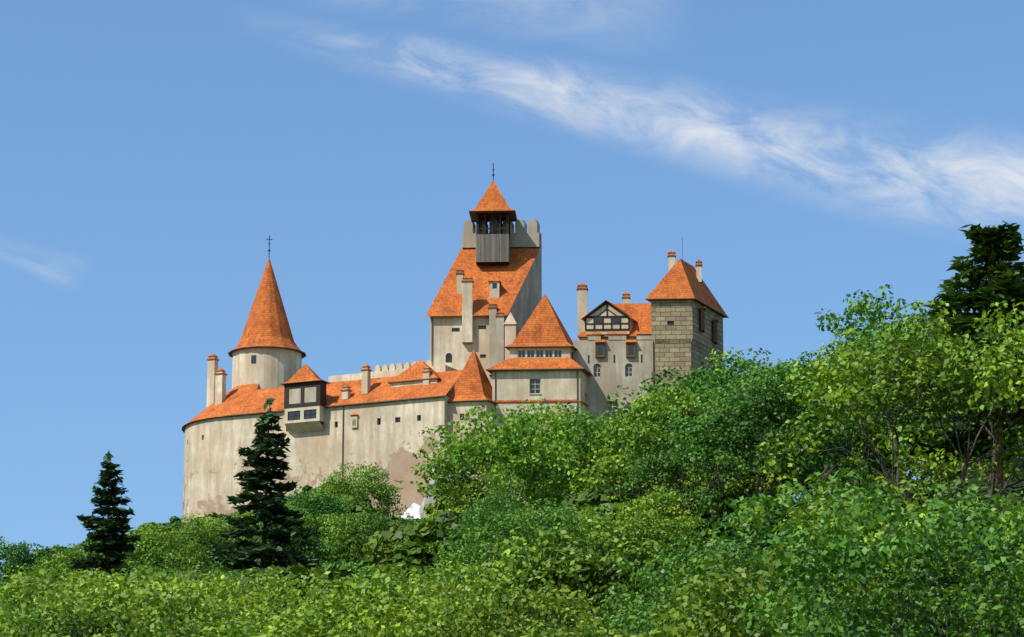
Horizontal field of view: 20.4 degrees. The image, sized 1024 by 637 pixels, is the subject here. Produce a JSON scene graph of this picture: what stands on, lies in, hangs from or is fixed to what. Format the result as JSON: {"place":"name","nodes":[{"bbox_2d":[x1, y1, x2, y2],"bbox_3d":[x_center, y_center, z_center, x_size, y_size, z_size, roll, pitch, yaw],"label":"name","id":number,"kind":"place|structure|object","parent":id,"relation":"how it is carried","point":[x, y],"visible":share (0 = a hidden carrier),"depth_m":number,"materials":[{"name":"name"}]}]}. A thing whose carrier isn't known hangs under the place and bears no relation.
{"place":"outdoors","nodes":[
{"label":"outdoors","id":0,"kind":"place"},
{"bbox_2d":[0,0,1023,575],"label":"sky","id":1,"kind":"structure","parent":0,"point":[152,151],"materials":[{"name":"blue"}]},
{"bbox_2d":[505,457,1023,634],"bbox_3d":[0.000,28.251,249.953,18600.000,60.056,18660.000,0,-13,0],"label":"terrain","id":2,"kind":"structure","parent":0,"point":[1012,471],"depth_m":203.70,"materials":[{"name":"green plant"}]},
{"bbox_2d":[0,578,40,612],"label":"bush","id":3,"kind":"object","parent":2,"relation":"on","point":[5,581],"visible":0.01,"depth_m":197.61,"materials":[{"name":"green plant"}]},
{"bbox_2d":[0,539,58,585],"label":"tree","id":4,"kind":"object","parent":2,"relation":"on","point":[19,556],"visible":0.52,"depth_m":250.25,"materials":[{"name":"green plant"}]},
{"bbox_2d":[39,549,69,554],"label":"bush","id":5,"kind":"object","parent":2,"relation":"on","point":[52,552],"visible":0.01,"depth_m":351.28,"materials":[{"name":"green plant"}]},
{"bbox_2d":[14,543,103,585],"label":"bush","id":6,"kind":"object","parent":2,"relation":"on","point":[64,562],"visible":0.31,"depth_m":241.83,"materials":[{"name":"green plant"}]},
{"bbox_2d":[0,625,122,636],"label":"bush","id":7,"kind":"object","parent":2,"relation":"on","point":[18,630],"visible":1,"depth_m":99.24,"materials":[{"name":"green plant"}]},
{"bbox_2d":[0,565,185,611],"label":"bush","id":8,"kind":"object","parent":2,"relation":"on","point":[39,588],"visible":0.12,"depth_m":159.62,"materials":[{"name":"green plant"}]},
{"bbox_2d":[69,451,143,580],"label":"conifer tree","id":9,"kind":"object","parent":2,"relation":"on","point":[118,522],"visible":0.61,"depth_m":209.45,"materials":[{"name":"green plant"}]},
{"bbox_2d":[0,564,232,636],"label":"bush","id":10,"kind":"object","parent":2,"relation":"on","point":[131,570],"visible":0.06,"depth_m":138.06,"materials":[{"name":"green plant"}]},
{"bbox_2d":[0,565,249,636],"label":"bush","id":11,"kind":"object","parent":2,"relation":"on","point":[49,622],"visible":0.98,"depth_m":109.60,"materials":[{"name":"green plant"}]},
{"bbox_2d":[83,552,167,568],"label":"bush","id":12,"kind":"object","parent":2,"relation":"on","point":[144,562],"visible":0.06,"depth_m":259.17,"materials":[{"name":"green plant"}]},
{"bbox_2d":[129,567,188,581],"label":"bush","id":13,"kind":"object","parent":2,"relation":"on","point":[169,573],"visible":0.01,"depth_m":192.13,"materials":[{"name":"green plant"}]},
{"bbox_2d":[108,521,210,572],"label":"bush","id":14,"kind":"object","parent":2,"relation":"on","point":[150,544],"visible":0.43,"depth_m":249.80,"materials":[{"name":"green plant"}]},
{"bbox_2d":[150,541,171,564],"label":"bush","id":15,"kind":"object","parent":2,"relation":"on","point":[163,554],"visible":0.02,"depth_m":280.47,"materials":[{"name":"green plant"}]},
{"bbox_2d":[145,522,184,532],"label":"bush","id":16,"kind":"object","parent":2,"relation":"on","point":[165,525],"visible":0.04,"depth_m":348.22,"materials":[{"name":"green plant"}]},
{"bbox_2d":[26,567,318,636],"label":"bush","id":17,"kind":"object","parent":2,"relation":"on","point":[187,583],"visible":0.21,"depth_m":125.04,"materials":[{"name":"green plant"}]},
{"bbox_2d":[104,568,264,636],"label":"bush","id":18,"kind":"object","parent":2,"relation":"on","point":[220,579],"visible":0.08,"depth_m":170.44,"materials":[{"name":"green plant"}]},
{"bbox_2d":[169,511,233,567],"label":"bush","id":19,"kind":"object","parent":2,"relation":"on","point":[194,516],"visible":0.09,"depth_m":286.22,"materials":[{"name":"green plant"}]},
{"bbox_2d":[177,565,231,577],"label":"bush","id":20,"kind":"object","parent":2,"relation":"on","point":[221,567],"visible":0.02,"depth_m":237.53,"materials":[{"name":"green plant"}]},
{"bbox_2d":[139,518,274,569],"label":"bush","id":21,"kind":"object","parent":2,"relation":"on","point":[234,545],"visible":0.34,"depth_m":261.64,"materials":[{"name":"green plant"}]},
{"bbox_2d":[159,518,268,571],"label":"bush","id":22,"kind":"object","parent":2,"relation":"on","point":[194,544],"visible":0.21,"depth_m":273.24,"materials":[{"name":"green plant"}]},
{"bbox_2d":[178,511,266,556],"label":"bush","id":23,"kind":"object","parent":2,"relation":"on","point":[216,515],"depth_m":301.38,"materials":[{"name":"green plant"}]},
{"bbox_2d":[188,561,271,633],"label":"bush","id":24,"kind":"object","parent":2,"relation":"on","point":[215,572],"visible":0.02,"depth_m":179.53,"materials":[{"name":"green plant"}]},
{"bbox_2d":[178,566,322,607],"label":"bush","id":25,"kind":"object","parent":2,"relation":"on","point":[294,570],"visible":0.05,"depth_m":191.40,"materials":[{"name":"green plant"}]},
{"bbox_2d":[194,395,329,570],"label":"conifer tree","id":26,"kind":"object","parent":2,"relation":"on","point":[269,494],"visible":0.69,"depth_m":246.93,"materials":[{"name":"green plant"}]},
{"bbox_2d":[216,510,333,563],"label":"bush","id":27,"kind":"object","parent":2,"relation":"on","point":[309,539],"visible":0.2,"depth_m":267.89,"materials":[{"name":"green plant"}]},
{"bbox_2d":[229,566,325,591],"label":"bush","id":28,"kind":"object","parent":2,"relation":"on","point":[305,570],"depth_m":201.30,"materials":[{"name":"green plant"}]},
{"bbox_2d":[232,566,340,635],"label":"bush","id":29,"kind":"object","parent":2,"relation":"on","point":[266,604],"visible":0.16,"depth_m":160.58,"materials":[{"name":"green plant"}]},
{"bbox_2d":[224,508,356,564],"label":"bush","id":30,"kind":"object","parent":2,"relation":"on","point":[306,519],"visible":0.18,"depth_m":280.01,"materials":[{"name":"green plant"}]},
{"bbox_2d":[263,503,324,534],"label":"bush","id":31,"kind":"object","parent":2,"relation":"on","point":[287,510],"visible":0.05,"depth_m":303.90,"materials":[{"name":"green plant"}]},
{"bbox_2d":[267,486,359,564],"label":"bush","id":32,"kind":"object","parent":2,"relation":"on","point":[328,507],"visible":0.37,"depth_m":285.10,"materials":[{"name":"green plant"}]},
{"bbox_2d":[309,568,329,588],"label":"bush","id":33,"kind":"object","parent":2,"relation":"on","point":[319,571],"depth_m":204.20,"materials":[{"name":"green plant"}]},
{"bbox_2d":[282,454,370,500],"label":"tree","id":34,"kind":"object","parent":2,"relation":"on","point":[318,488],"visible":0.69,"depth_m":326.67,"materials":[{"name":"green plant"}]},
{"bbox_2d":[315,495,357,531],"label":"bush","id":35,"kind":"object","parent":2,"relation":"on","point":[344,500],"visible":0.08,"depth_m":316.84,"materials":[{"name":"green plant"}]},
{"bbox_2d":[318,559,370,609],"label":"bush","id":36,"kind":"object","parent":2,"relation":"on","point":[334,567],"visible":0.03,"depth_m":185.25,"materials":[{"name":"green plant"}]},
{"bbox_2d":[321,483,371,501],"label":"bush","id":37,"kind":"object","parent":2,"relation":"on","point":[366,498],"visible":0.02,"depth_m":354.23,"materials":[{"name":"green plant"}]},
{"bbox_2d":[202,563,502,636],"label":"bush","id":38,"kind":"object","parent":2,"relation":"on","point":[359,628],"visible":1,"depth_m":101.65,"materials":[{"name":"green plant"}]},
{"bbox_2d":[305,562,412,615],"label":"bush","id":39,"kind":"object","parent":2,"relation":"on","point":[359,570],"visible":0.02,"depth_m":180.36,"materials":[{"name":"green plant"}]},
{"bbox_2d":[323,508,395,560],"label":"bush","id":40,"kind":"object","parent":2,"relation":"on","point":[336,537],"visible":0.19,"depth_m":276.39,"materials":[{"name":"green plant"}]},
{"bbox_2d":[326,499,405,532],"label":"bush","id":41,"kind":"object","parent":2,"relation":"on","point":[359,508],"visible":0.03,"depth_m":302.41,"materials":[{"name":"green plant"}]},
{"bbox_2d":[319,507,435,560],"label":"bush","id":42,"kind":"object","parent":2,"relation":"on","point":[364,535],"visible":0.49,"depth_m":268.17,"materials":[{"name":"green plant"}]},
{"bbox_2d":[339,518,429,562],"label":"bush","id":43,"kind":"object","parent":2,"relation":"on","point":[349,544],"visible":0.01,"depth_m":289.33,"materials":[{"name":"green plant"}]},
{"bbox_2d":[238,564,567,636],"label":"bush","id":44,"kind":"object","parent":2,"relation":"on","point":[323,576],"visible":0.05,"depth_m":142.25,"materials":[{"name":"green plant"}]},
{"bbox_2d":[361,521,484,596],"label":"bush","id":45,"kind":"object","parent":2,"relation":"on","point":[409,549],"visible":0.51,"depth_m":200.36,"materials":[{"name":"green plant"}]},
{"bbox_2d":[331,390,535,536],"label":"tree","id":46,"kind":"object","parent":2,"relation":"on","point":[394,475],"visible":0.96,"depth_m":250.73,"materials":[{"name":"green plant"}]},
{"bbox_2d":[404,461,468,518],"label":"cliff rocks","id":47,"kind":"object","parent":2,"relation":"on","point":[423,490],"visible":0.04,"depth_m":371.64,"materials":[{"name":"beige stone"}]},
{"bbox_2d":[182,163,728,523],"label":"castle","id":48,"kind":"structure","parent":2,"relation":"on","point":[500,340],"depth_m":383.79,"materials":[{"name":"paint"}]},
{"bbox_2d":[421,496,499,519],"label":"bush","id":49,"kind":"object","parent":2,"relation":"on","point":[455,509],"visible":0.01,"depth_m":282.15,"materials":[{"name":"green plant"}]},
{"bbox_2d":[368,566,553,635],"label":"bush","id":50,"kind":"object","parent":2,"relation":"on","point":[432,577],"visible":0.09,"depth_m":167.80,"materials":[{"name":"green plant"}]},
{"bbox_2d":[423,476,504,515],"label":"bush","id":51,"kind":"object","parent":2,"relation":"on","point":[450,500],"visible":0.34,"depth_m":340.16,"materials":[{"name":"green plant"}]},
{"bbox_2d":[314,561,638,636],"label":"bush","id":52,"kind":"object","parent":2,"relation":"on","point":[470,614],"visible":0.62,"depth_m":123.04,"materials":[{"name":"green plant"}]},
{"bbox_2d":[433,507,527,567],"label":"bush","id":53,"kind":"object","parent":2,"relation":"on","point":[447,519],"visible":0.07,"depth_m":212.05,"materials":[{"name":"green plant"}]},
{"bbox_2d":[434,503,535,578],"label":"bush","id":54,"kind":"object","parent":2,"relation":"on","point":[475,510],"visible":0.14,"depth_m":195.50,"materials":[{"name":"green plant"}]},
{"bbox_2d":[423,428,560,508],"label":"tree","id":55,"kind":"object","parent":2,"relation":"on","point":[517,443],"visible":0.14,"depth_m":323.79,"materials":[{"name":"green plant"}]},
{"bbox_2d":[449,489,552,550],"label":"bush","id":56,"kind":"object","parent":2,"relation":"on","point":[485,508],"visible":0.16,"depth_m":204.34,"materials":[{"name":"green plant"}]},
{"bbox_2d":[464,422,551,498],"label":"tree","id":57,"kind":"object","parent":2,"relation":"on","point":[519,449],"visible":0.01,"depth_m":347.72,"materials":[{"name":"green plant"}]},
{"bbox_2d":[430,403,602,510],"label":"tree","id":58,"kind":"object","parent":2,"relation":"on","point":[522,418],"visible":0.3,"depth_m":333.83,"materials":[{"name":"green plant"}]},
{"bbox_2d":[441,503,615,626],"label":"bush","id":59,"kind":"object","parent":2,"relation":"on","point":[575,534],"visible":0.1,"depth_m":187.53,"materials":[{"name":"green plant"}]},
{"bbox_2d":[417,485,670,636],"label":"tree","id":60,"kind":"object","parent":2,"relation":"on","point":[506,528],"visible":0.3,"depth_m":173.46,"materials":[{"name":"green plant"}]},
{"bbox_2d":[477,442,611,509],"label":"tree","id":61,"kind":"object","parent":2,"relation":"on","point":[562,496],"visible":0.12,"depth_m":298.31,"materials":[{"name":"green plant"}]},
{"bbox_2d":[538,427,586,444],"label":"tree","id":62,"kind":"object","parent":2,"relation":"on","point":[577,435],"visible":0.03,"depth_m":369.58,"materials":[{"name":"green plant"}]},
{"bbox_2d":[456,505,676,636],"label":"bush","id":63,"kind":"object","parent":2,"relation":"on","point":[572,566],"visible":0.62,"depth_m":164.68,"materials":[{"name":"green plant"}]},
{"bbox_2d":[518,439,616,504],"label":"tree","id":64,"kind":"object","parent":2,"relation":"on","point":[571,443],"visible":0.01,"depth_m":318.31,"materials":[{"name":"green plant"}]},
{"bbox_2d":[518,428,619,498],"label":"tree","id":65,"kind":"object","parent":2,"relation":"on","point":[582,444],"visible":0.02,"depth_m":333.04,"materials":[{"name":"green plant"}]},
{"bbox_2d":[488,417,666,507],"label":"tree","id":66,"kind":"object","parent":2,"relation":"on","point":[539,462],"visible":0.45,"depth_m":268.31,"materials":[{"name":"green plant"}]},
{"bbox_2d":[545,487,633,550],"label":"bush","id":67,"kind":"object","parent":2,"relation":"on","point":[593,498],"visible":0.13,"depth_m":200.55,"materials":[{"name":"green plant"}]},
{"bbox_2d":[601,408,652,442],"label":"tree","id":68,"kind":"object","parent":2,"relation":"on","point":[619,424],"visible":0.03,"depth_m":372.43,"materials":[{"name":"green plant"}]},
{"bbox_2d":[555,433,717,544],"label":"tree","id":69,"kind":"object","parent":2,"relation":"on","point":[604,444],"visible":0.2,"depth_m":262.64,"materials":[{"name":"green plant"}]},
{"bbox_2d":[566,508,724,617],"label":"tree","id":70,"kind":"object","parent":2,"relation":"on","point":[671,536],"visible":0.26,"depth_m":183.89,"materials":[{"name":"green plant"}]},
{"bbox_2d":[609,514,703,568],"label":"bush","id":71,"kind":"object","parent":2,"relation":"on","point":[695,531],"visible":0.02,"depth_m":198.22,"materials":[{"name":"green plant"}]},
{"bbox_2d":[594,485,720,620],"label":"tree","id":72,"kind":"object","parent":2,"relation":"on","point":[670,506],"visible":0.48,"depth_m":192.49,"materials":[{"name":"green plant"}]},
{"bbox_2d":[606,468,714,507],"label":"tree","id":73,"kind":"object","parent":2,"relation":"on","point":[619,495],"visible":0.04,"depth_m":292.27,"materials":[{"name":"green plant"}]},
{"bbox_2d":[553,378,811,506],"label":"tree","id":74,"kind":"object","parent":2,"relation":"on","point":[651,416],"visible":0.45,"depth_m":234.71,"materials":[{"name":"green plant"}]},
{"bbox_2d":[615,413,754,526],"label":"tree","id":75,"kind":"object","parent":2,"relation":"on","point":[661,463],"visible":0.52,"depth_m":208.32,"materials":[{"name":"green plant"}]},
{"bbox_2d":[557,527,830,636],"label":"bush","id":76,"kind":"object","parent":2,"relation":"on","point":[641,604],"visible":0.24,"depth_m":145.55,"materials":[{"name":"green plant"}]},
{"bbox_2d":[674,491,731,545],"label":"bush","id":77,"kind":"object","parent":2,"relation":"on","point":[707,517],"visible":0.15,"depth_m":221.65,"materials":[{"name":"green plant"}]},
{"bbox_2d":[616,434,794,513],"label":"tree","id":78,"kind":"object","parent":2,"relation":"on","point":[701,472],"visible":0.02,"depth_m":312.15,"materials":[{"name":"green plant"}]},
{"bbox_2d":[569,357,890,536],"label":"tree","id":79,"kind":"object","parent":2,"relation":"on","point":[723,362],"visible":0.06,"depth_m":263.94,"materials":[{"name":"green plant"}]},
{"bbox_2d":[708,465,792,515],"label":"bush","id":80,"kind":"object","parent":2,"relation":"on","point":[749,481],"visible":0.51,"depth_m":207.90,"materials":[{"name":"green plant"}]},
{"bbox_2d":[622,366,896,541],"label":"tree","id":81,"kind":"object","parent":2,"relation":"on","point":[702,388],"visible":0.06,"depth_m":257.55,"materials":[{"name":"green plant"}]},
{"bbox_2d":[662,381,857,482],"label":"tree","id":82,"kind":"object","parent":2,"relation":"on","point":[731,407],"visible":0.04,"depth_m":215.35,"materials":[{"name":"green plant"}]},
{"bbox_2d":[667,363,876,515],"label":"tree","id":83,"kind":"object","parent":2,"relation":"on","point":[787,414],"visible":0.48,"depth_m":198.97,"materials":[{"name":"green plant"}]},
{"bbox_2d":[611,514,944,636],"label":"bush","id":84,"kind":"object","parent":2,"relation":"on","point":[636,629],"visible":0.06,"depth_m":129.96,"materials":[{"name":"green plant"}]},
{"bbox_2d":[624,481,982,636],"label":"bush","id":85,"kind":"object","parent":2,"relation":"on","point":[774,517],"visible":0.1,"depth_m":162.19,"materials":[{"name":"green plant"}]},
{"bbox_2d":[703,361,923,498],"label":"tree","id":86,"kind":"object","parent":2,"relation":"on","point":[825,469],"visible":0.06,"depth_m":230.06,"materials":[{"name":"green plant"}]},
{"bbox_2d":[731,339,917,498],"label":"tree","id":87,"kind":"object","parent":2,"relation":"on","point":[900,454],"visible":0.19,"depth_m":206.94,"materials":[{"name":"green plant"}]},
{"bbox_2d":[630,472,1023,636],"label":"bush","id":88,"kind":"object","parent":2,"relation":"on","point":[720,623],"visible":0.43,"depth_m":106.87,"materials":[{"name":"green plant"}]},
{"bbox_2d":[666,297,1023,630],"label":"tree","id":89,"kind":"object","parent":2,"relation":"on","point":[893,359],"visible":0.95,"depth_m":185.46,"materials":[{"name":"green plant"}]},
{"bbox_2d":[780,442,913,497],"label":"tree","id":90,"kind":"object","parent":2,"relation":"on","point":[883,476],"visible":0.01,"depth_m":323.27,"materials":[{"name":"green plant"}]},
{"bbox_2d":[723,310,982,495],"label":"tree","id":91,"kind":"object","parent":2,"relation":"on","point":[783,355],"visible":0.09,"depth_m":250.51,"materials":[{"name":"green plant"}]},
{"bbox_2d":[738,347,975,520],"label":"tree","id":92,"kind":"object","parent":2,"relation":"on","point":[873,446],"visible":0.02,"depth_m":266.86,"materials":[{"name":"green plant"}]},
{"bbox_2d":[783,317,952,492],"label":"tree","id":93,"kind":"object","parent":2,"relation":"on","point":[898,484],"visible":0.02,"depth_m":221.39,"materials":[{"name":"green plant"}]},
{"bbox_2d":[737,467,1023,636],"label":"bush","id":94,"kind":"object","parent":2,"relation":"on","point":[884,553],"visible":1,"depth_m":93.88,"materials":[{"name":"green plant"}]},
{"bbox_2d":[775,423,986,499],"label":"tree","id":95,"kind":"object","parent":2,"relation":"on","point":[925,462],"visible":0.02,"depth_m":311.88,"materials":[{"name":"green plant"}]},
{"bbox_2d":[907,466,949,488],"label":"tree","id":96,"kind":"object","parent":2,"relation":"on","point":[923,476],"visible":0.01,"depth_m":334.20,"materials":[{"name":"green plant"}]},
{"bbox_2d":[834,280,1023,475],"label":"tree","id":97,"kind":"object","parent":2,"relation":"on","point":[959,467],"visible":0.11,"depth_m":230.43,"materials":[{"name":"green plant"}]},
{"bbox_2d":[903,419,979,478],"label":"tree","id":98,"kind":"object","parent":2,"relation":"on","point":[926,451],"visible":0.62,"depth_m":210.28,"materials":[{"name":"green plant"}]},
{"bbox_2d":[930,460,976,480],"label":"tree","id":99,"kind":"object","parent":2,"relation":"on","point":[939,477],"visible":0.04,"depth_m":294.26,"materials":[{"name":"green plant"}]},
{"bbox_2d":[894,491,1023,636],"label":"bush","id":100,"kind":"object","parent":2,"relation":"on","point":[1004,520],"visible":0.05,"depth_m":125.20,"materials":[{"name":"green plant"}]},
{"bbox_2d":[899,311,1023,495],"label":"tree","id":101,"kind":"object","parent":2,"relation":"on","point":[991,490],"visible":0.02,"depth_m":201.10,"materials":[{"name":"green plant"}]},
{"bbox_2d":[923,402,1023,468],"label":"tree","id":102,"kind":"object","parent":2,"relation":"on","point":[1018,439],"visible":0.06,"depth_m":215.73,"materials":[{"name":"green plant"}]},
{"bbox_2d":[931,219,1023,554],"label":"pine tree","id":103,"kind":"object","parent":2,"relation":"on","point":[984,279],"visible":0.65,"depth_m":194.88,"materials":[{"name":"green plant"}]},
{"bbox_2d":[945,446,1023,476],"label":"tree","id":104,"kind":"object","parent":2,"relation":"on","point":[1018,454],"visible":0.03,"depth_m":266.59,"materials":[{"name":"green plant"}]},
{"bbox_2d":[954,440,1017,462],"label":"tree","id":105,"kind":"object","parent":2,"relation":"on","point":[1006,453],"visible":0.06,"depth_m":220.72,"materials":[{"name":"green plant"}]},
{"bbox_2d":[1010,374,1023,427],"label":"tree","id":106,"kind":"object","parent":2,"relation":"on","point":[1021,425],"visible":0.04,"depth_m":210.33,"materials":[{"name":"green plant"}]},
{"bbox_2d":[516,74,1023,199],"bbox_3d":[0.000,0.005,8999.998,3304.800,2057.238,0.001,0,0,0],"label":"cloud","id":107,"kind":"structure","parent":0,"point":[1001,180],"depth_m":9000.00,"materials":[{"name":"white"}]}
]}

